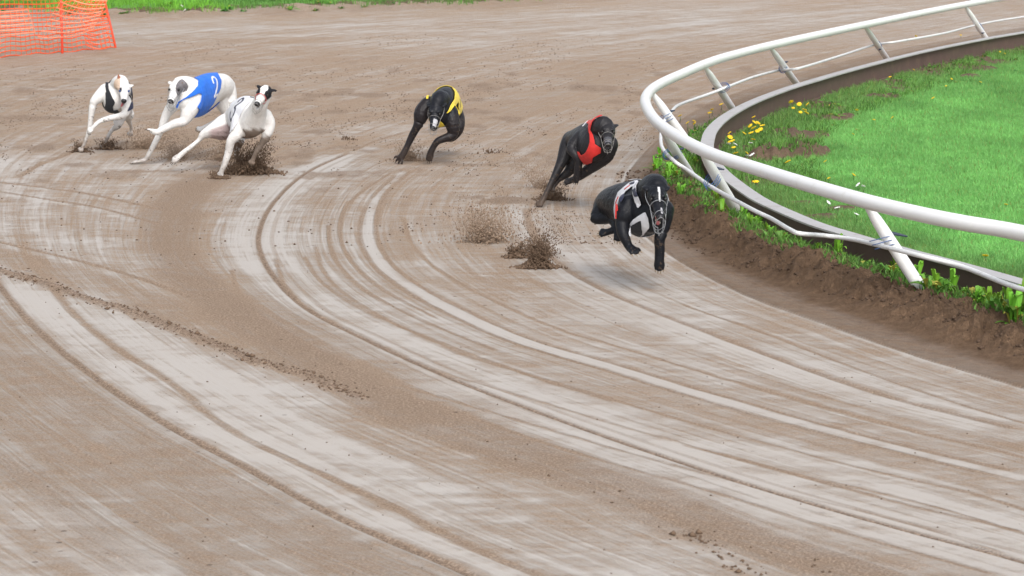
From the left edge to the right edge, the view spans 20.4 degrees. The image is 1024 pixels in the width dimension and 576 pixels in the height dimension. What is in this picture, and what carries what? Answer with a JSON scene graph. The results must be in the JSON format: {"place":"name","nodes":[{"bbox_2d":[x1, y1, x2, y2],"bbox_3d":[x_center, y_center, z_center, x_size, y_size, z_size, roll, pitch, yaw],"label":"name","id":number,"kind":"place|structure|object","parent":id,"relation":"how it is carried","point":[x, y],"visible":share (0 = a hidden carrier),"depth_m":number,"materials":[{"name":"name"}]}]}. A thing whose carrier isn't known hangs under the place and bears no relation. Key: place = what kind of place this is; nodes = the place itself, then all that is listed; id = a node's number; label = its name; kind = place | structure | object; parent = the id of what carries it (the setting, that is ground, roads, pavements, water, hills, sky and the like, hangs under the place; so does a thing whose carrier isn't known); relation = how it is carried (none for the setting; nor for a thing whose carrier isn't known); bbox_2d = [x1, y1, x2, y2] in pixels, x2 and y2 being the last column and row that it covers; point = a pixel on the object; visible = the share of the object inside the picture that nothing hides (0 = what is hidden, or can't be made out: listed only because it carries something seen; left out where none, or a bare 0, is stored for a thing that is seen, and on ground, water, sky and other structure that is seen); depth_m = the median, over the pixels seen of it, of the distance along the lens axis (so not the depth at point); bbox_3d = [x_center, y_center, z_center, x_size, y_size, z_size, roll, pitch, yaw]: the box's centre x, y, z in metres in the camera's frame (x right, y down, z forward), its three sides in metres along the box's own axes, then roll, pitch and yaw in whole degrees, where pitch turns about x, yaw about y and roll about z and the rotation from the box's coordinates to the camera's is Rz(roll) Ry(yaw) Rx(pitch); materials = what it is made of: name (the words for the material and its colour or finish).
{"place":"outdoors","nodes":[
{"label":"outdoors","id":0,"kind":"place"},
{"bbox_2d":[0,0,541,13],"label":"grass verge","id":1,"kind":"object","parent":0,"point":[126,7],"depth_m":51.46,"materials":[{"name":"plant"}]},
{"bbox_2d":[0,0,1023,575],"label":"dirt track","id":2,"kind":"structure","parent":0,"point":[600,356],"depth_m":15.84,"materials":[{"name":"beige sand"}]},
{"bbox_2d":[0,0,116,57],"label":"safety fence","id":3,"kind":"object","parent":2,"relation":"on","point":[61,16],"visible":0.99,"depth_m":39.90,"materials":[{"name":"orange plastic"}]},
{"bbox_2d":[66,138,93,152],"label":"sand spray","id":4,"kind":"object","parent":2,"relation":"on","point":[77,146],"visible":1,"depth_m":26.57,"materials":[{"name":"brown sand"}]},
{"bbox_2d":[78,74,133,152],"bbox_3d":[-3.783,-1.669,26.808,0.546,0.757,1.278,0,9,0],"label":"greyhound","id":5,"kind":"object","parent":2,"relation":"on","point":[114,95],"visible":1,"depth_m":26.41,"materials":[{"name":"fur"}]},
{"bbox_2d":[90,135,127,149],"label":"sand spray","id":6,"kind":"object","parent":2,"relation":"on","point":[107,145],"visible":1,"depth_m":26.81,"materials":[{"name":"brown sand"}]},
{"bbox_2d":[113,115,186,149],"bbox_3d":[-3.398,-1.475,26.862,0.793,0.343,0.475,0,9,0],"label":"sand spray","id":7,"kind":"object","parent":2,"relation":"on","point":[144,144],"visible":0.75,"depth_m":26.86,"materials":[{"name":"brown sand"}]},
{"bbox_2d":[140,127,209,159],"bbox_3d":[-3.069,-1.351,25.949,0.678,0.364,0.578,2,9,13],"label":"sand spray","id":8,"kind":"object","parent":2,"relation":"on","point":[172,153],"visible":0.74,"depth_m":25.95,"materials":[{"name":"brown sand"}]},
{"bbox_2d":[130,72,236,163],"bbox_3d":[-2.898,-1.548,25.806,0.560,0.795,1.275,5,10,32],"label":"greyhound","id":9,"kind":"object","parent":2,"relation":"on","point":[190,98],"visible":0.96,"depth_m":25.47,"materials":[{"name":"fur"}]},
{"bbox_2d":[175,135,247,161],"bbox_3d":[-2.671,-1.313,25.844,0.813,0.324,0.770,0,9,0],"label":"sand spray","id":10,"kind":"object","parent":2,"relation":"on","point":[219,155],"visible":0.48,"depth_m":25.84,"materials":[{"name":"brown sand"}]},
{"bbox_2d":[207,173,230,179],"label":"sand spray","id":11,"kind":"object","parent":2,"relation":"on","point":[214,176],"visible":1,"depth_m":24.34,"materials":[{"name":"brown sand"}]},
{"bbox_2d":[170,85,276,175],"bbox_3d":[-2.336,-1.374,24.601,0.644,0.833,1.275,-8,11,-41],"label":"greyhound","id":12,"kind":"object","parent":2,"relation":"on","point":[243,118],"visible":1,"depth_m":24.34,"materials":[{"name":"fur"}]},
{"bbox_2d":[208,131,287,175],"bbox_3d":[-2.253,-1.167,24.736,0.801,0.383,0.493,0,9,0],"label":"sand spray","id":13,"kind":"object","parent":2,"relation":"on","point":[243,167],"visible":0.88,"depth_m":24.68,"materials":[{"name":"brown sand"}]},
{"bbox_2d":[285,5,299,9],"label":"verge weed","id":14,"kind":"object","parent":2,"relation":"on","point":[289,7],"visible":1,"depth_m":50.91,"materials":[{"name":"green plant"}]},
{"bbox_2d":[333,132,357,140],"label":"sand spray","id":15,"kind":"object","parent":2,"relation":"on","point":[346,137],"visible":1,"depth_m":27.72,"materials":[{"name":"brown sand"}]},
{"bbox_2d":[385,136,430,161],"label":"sand spray","id":16,"kind":"object","parent":2,"relation":"on","point":[411,157],"visible":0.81,"depth_m":25.78,"materials":[{"name":"brown sand"}]},
{"bbox_2d":[393,85,464,164],"bbox_3d":[-0.651,-1.487,25.801,0.577,0.705,1.237,3,9,21],"label":"greyhound","id":17,"kind":"object","parent":2,"relation":"on","point":[441,106],"visible":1,"depth_m":25.45,"materials":[{"name":"fur"}]},
{"bbox_2d":[418,184,560,245],"bbox_3d":[-0.154,-0.553,20.340,0.839,0.471,0.846,6,11,36],"label":"sand spray","id":18,"kind":"object","parent":2,"relation":"on","point":[482,235],"visible":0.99,"depth_m":20.28,"materials":[{"name":"brown sand"}]},
{"bbox_2d":[477,148,509,153],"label":"sand spray","id":19,"kind":"object","parent":2,"relation":"on","point":[491,151],"visible":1,"depth_m":26.49,"materials":[{"name":"brown sand"}]},
{"bbox_2d":[0,26,1007,575],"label":"dirt clods","id":20,"kind":"object","parent":2,"relation":"on","point":[690,534],"visible":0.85,"depth_m":19.67,"materials":[{"name":"brown soil"}]},
{"bbox_2d":[501,241,528,258],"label":"sand spray","id":21,"kind":"object","parent":2,"relation":"on","point":[516,252],"visible":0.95,"depth_m":19.50,"materials":[{"name":"brown sand"}]},
{"bbox_2d":[497,144,565,189],"bbox_3d":[0.163,-1.012,23.625,0.650,0.381,0.569,0,9,0],"label":"sand spray","id":22,"kind":"object","parent":2,"relation":"on","point":[537,185],"visible":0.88,"depth_m":23.64,"materials":[{"name":"brown sand"}]},
{"bbox_2d":[509,229,567,269],"bbox_3d":[0.172,-0.258,19.011,0.364,0.281,0.254,-4,9,-23],"label":"sand spray","id":23,"kind":"object","parent":2,"relation":"on","point":[539,256],"visible":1,"depth_m":18.98,"materials":[{"name":"brown sand"}]},
{"bbox_2d":[497,196,592,255],"bbox_3d":[0.216,-0.436,19.556,0.631,0.454,0.477,-5,10,-28],"label":"sand spray","id":24,"kind":"object","parent":2,"relation":"on","point":[547,231],"visible":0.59,"depth_m":19.56,"materials":[{"name":"brown sand"}]},
{"bbox_2d":[526,178,574,201],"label":"sand spray","id":25,"kind":"object","parent":2,"relation":"on","point":[556,196],"visible":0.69,"depth_m":22.81,"materials":[{"name":"brown sand"}]},
{"bbox_2d":[534,115,618,207],"bbox_3d":[0.603,-0.993,22.282,0.566,0.778,0.957,-8,12,-44],"label":"greyhound","id":26,"kind":"object","parent":2,"relation":"on","point":[591,145],"visible":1,"depth_m":22.10,"materials":[{"name":"fur"}]},
{"bbox_2d":[590,174,673,273],"bbox_3d":[0.779,-0.441,18.174,0.368,0.644,1.296,-3,9,-18],"label":"greyhound","id":27,"kind":"object","parent":2,"relation":"on","point":[644,207],"visible":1,"depth_m":17.94,"materials":[{"name":"fur"}]},
{"bbox_2d":[625,27,1023,387],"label":"dirt bank","id":28,"kind":"structure","parent":0,"point":[885,323],"depth_m":17.71,"materials":[{"name":"brown soil"}]},
{"bbox_2d":[640,156,663,170],"bbox_3d":[1.223,-1.073,24.564,0.270,0.142,0.135,-5,10,-28],"label":"dock weed","id":29,"kind":"object","parent":28,"relation":"on","point":[655,164],"visible":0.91,"depth_m":24.56,"materials":[{"name":"green plant"}]},
{"bbox_2d":[652,147,662,156],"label":"dock weed","id":30,"kind":"object","parent":28,"relation":"on","point":[659,151],"visible":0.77,"depth_m":26.04,"materials":[{"name":"green plant"}]},
{"bbox_2d":[664,162,671,177],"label":"dock weed","id":31,"kind":"object","parent":28,"relation":"on","point":[668,164],"visible":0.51,"depth_m":23.84,"materials":[{"name":"green plant"}]},
{"bbox_2d":[665,169,672,177],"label":"dock weed","id":32,"kind":"object","parent":28,"relation":"on","point":[669,172],"visible":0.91,"depth_m":23.41,"materials":[{"name":"green plant"}]},
{"bbox_2d":[663,165,676,175],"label":"dock weed","id":33,"kind":"object","parent":28,"relation":"on","point":[673,167],"visible":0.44,"depth_m":23.63,"materials":[{"name":"green plant"}]},
{"bbox_2d":[677,182,685,193],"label":"dock weed","id":34,"kind":"object","parent":28,"relation":"on","point":[681,188],"visible":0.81,"depth_m":22.29,"materials":[{"name":"green plant"}]},
{"bbox_2d":[689,156,698,165],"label":"dock weed","id":35,"kind":"object","parent":28,"relation":"on","point":[694,159],"visible":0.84,"depth_m":24.88,"materials":[{"name":"green plant"}]},
{"bbox_2d":[713,191,721,199],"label":"dock weed","id":36,"kind":"object","parent":28,"relation":"on","point":[718,197],"visible":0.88,"depth_m":21.67,"materials":[{"name":"green plant"}]},
{"bbox_2d":[715,198,725,212],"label":"dock weed","id":37,"kind":"object","parent":28,"relation":"on","point":[720,207],"visible":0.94,"depth_m":20.98,"materials":[{"name":"green plant"}]},
{"bbox_2d":[747,213,752,224],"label":"dock weed","id":38,"kind":"object","parent":28,"relation":"on","point":[749,215],"visible":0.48,"depth_m":20.55,"materials":[{"name":"green plant"}]},
{"bbox_2d":[776,230,788,239],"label":"broad weed","id":39,"kind":"object","parent":28,"relation":"on","point":[782,232],"visible":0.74,"depth_m":19.48,"materials":[{"name":"green plant"}]},
{"bbox_2d":[616,165,1023,355],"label":"soil lumps","id":40,"kind":"object","parent":28,"relation":"on","point":[778,251],"visible":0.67,"depth_m":18.57,"materials":[{"name":"brown soil"}]},
{"bbox_2d":[640,0,1023,288],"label":"guard rail","id":41,"kind":"object","parent":28,"relation":"on","point":[673,132],"visible":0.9,"depth_m":20.20,"materials":[{"name":"white plastic"}]},
{"bbox_2d":[659,16,1023,291],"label":"hose","id":42,"kind":"object","parent":41,"relation":"attached to","point":[857,240],"visible":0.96,"depth_m":19.50,"materials":[{"name":"white plastic"}]},
{"bbox_2d":[825,233,846,251],"bbox_3d":[2.120,-0.294,18.620,0.115,0.126,0.138,-3,9,-19],"label":"dock weed","id":43,"kind":"object","parent":28,"relation":"on","point":[837,245],"visible":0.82,"depth_m":18.62,"materials":[{"name":"green plant"}]},
{"bbox_2d":[877,263,897,271],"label":"broad weed","id":44,"kind":"object","parent":28,"relation":"on","point":[889,267],"visible":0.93,"depth_m":17.90,"materials":[{"name":"green plant"}]},
{"bbox_2d":[901,260,930,275],"bbox_3d":[2.540,-0.096,17.865,0.143,0.148,0.172,-6,10,-33],"label":"dock weed","id":45,"kind":"object","parent":28,"relation":"on","point":[919,267],"visible":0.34,"depth_m":17.86,"materials":[{"name":"green plant"}]},
{"bbox_2d":[908,274,942,286],"bbox_3d":[2.517,-0.046,17.285,0.222,0.075,0.123,0,11,1],"label":"broad weed","id":46,"kind":"object","parent":28,"relation":"on","point":[923,281],"visible":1,"depth_m":17.29,"materials":[{"name":"green plant"}]},
{"bbox_2d":[931,278,950,288],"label":"broad weed","id":47,"kind":"object","parent":28,"relation":"on","point":[942,280],"visible":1,"depth_m":17.19,"materials":[{"name":"green plant"}]},
{"bbox_2d":[931,269,951,285],"bbox_3d":[2.588,-0.055,17.296,0.128,0.141,0.154,-4,9,-24],"label":"dock weed","id":48,"kind":"object","parent":28,"relation":"on","point":[935,275],"visible":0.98,"depth_m":17.26,"materials":[{"name":"green plant"}]},
{"bbox_2d":[944,268,967,291],"bbox_3d":[2.694,-0.045,17.358,0.152,0.170,0.185,-3,9,-20],"label":"dock weed","id":49,"kind":"object","parent":28,"relation":"on","point":[954,278],"visible":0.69,"depth_m":17.31,"materials":[{"name":"green plant"}]},
{"bbox_2d":[949,285,968,296],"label":"broad weed","id":50,"kind":"object","parent":28,"relation":"on","point":[953,286],"visible":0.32,"depth_m":17.08,"materials":[{"name":"green plant"}]},
{"bbox_2d":[969,285,985,299],"bbox_3d":[2.768,0.032,16.870,0.123,0.075,0.222,8,18,9],"label":"broad weed","id":51,"kind":"object","parent":28,"relation":"on","point":[977,287],"visible":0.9,"depth_m":16.89,"materials":[{"name":"green plant"}]},
{"bbox_2d":[971,286,985,301],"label":"dock weed","id":52,"kind":"object","parent":28,"relation":"on","point":[978,290],"visible":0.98,"depth_m":16.77,"materials":[{"name":"green plant"}]},
{"bbox_2d":[981,286,996,304],"bbox_3d":[2.829,0.070,16.698,0.155,0.161,0.186,0,9,1],"label":"dock weed","id":53,"kind":"object","parent":28,"relation":"on","point":[988,293],"visible":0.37,"depth_m":16.69,"materials":[{"name":"green plant"}]},
{"bbox_2d":[986,298,1006,309],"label":"broad weed","id":54,"kind":"object","parent":28,"relation":"on","point":[991,302],"visible":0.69,"depth_m":16.41,"materials":[{"name":"green plant"}]},
{"bbox_2d":[999,287,1011,301],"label":"dock weed","id":55,"kind":"object","parent":28,"relation":"on","point":[1006,291],"visible":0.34,"depth_m":16.55,"materials":[{"name":"green plant"}]},
{"bbox_2d":[996,291,1022,323],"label":"dock weed","id":56,"kind":"object","parent":28,"relation":"on","point":[1015,301],"visible":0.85,"depth_m":16.15,"materials":[{"name":"green plant"}]},
{"bbox_2d":[1000,294,1023,310],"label":"broad weed","id":57,"kind":"object","parent":28,"relation":"on","point":[1021,307],"visible":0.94,"depth_m":16.17,"materials":[{"name":"green plant"}]},
{"bbox_2d":[720,46,1023,278],"bbox_3d":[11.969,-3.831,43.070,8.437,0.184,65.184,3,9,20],"label":"infield lawn","id":58,"kind":"structure","parent":0,"point":[774,152],"depth_m":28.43,"materials":[{"name":"plant"}]},
{"bbox_2d":[658,44,1023,324],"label":"ground cover","id":59,"kind":"object","parent":58,"relation":"on","point":[851,258],"visible":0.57,"depth_m":25.24,"materials":[{"name":"green plant"}]},
{"bbox_2d":[701,31,1023,297],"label":"kerb beam","id":60,"kind":"structure","parent":58,"relation":"on","point":[734,119],"depth_m":28.54,"materials":[{"name":"grey metal"}]}
]}

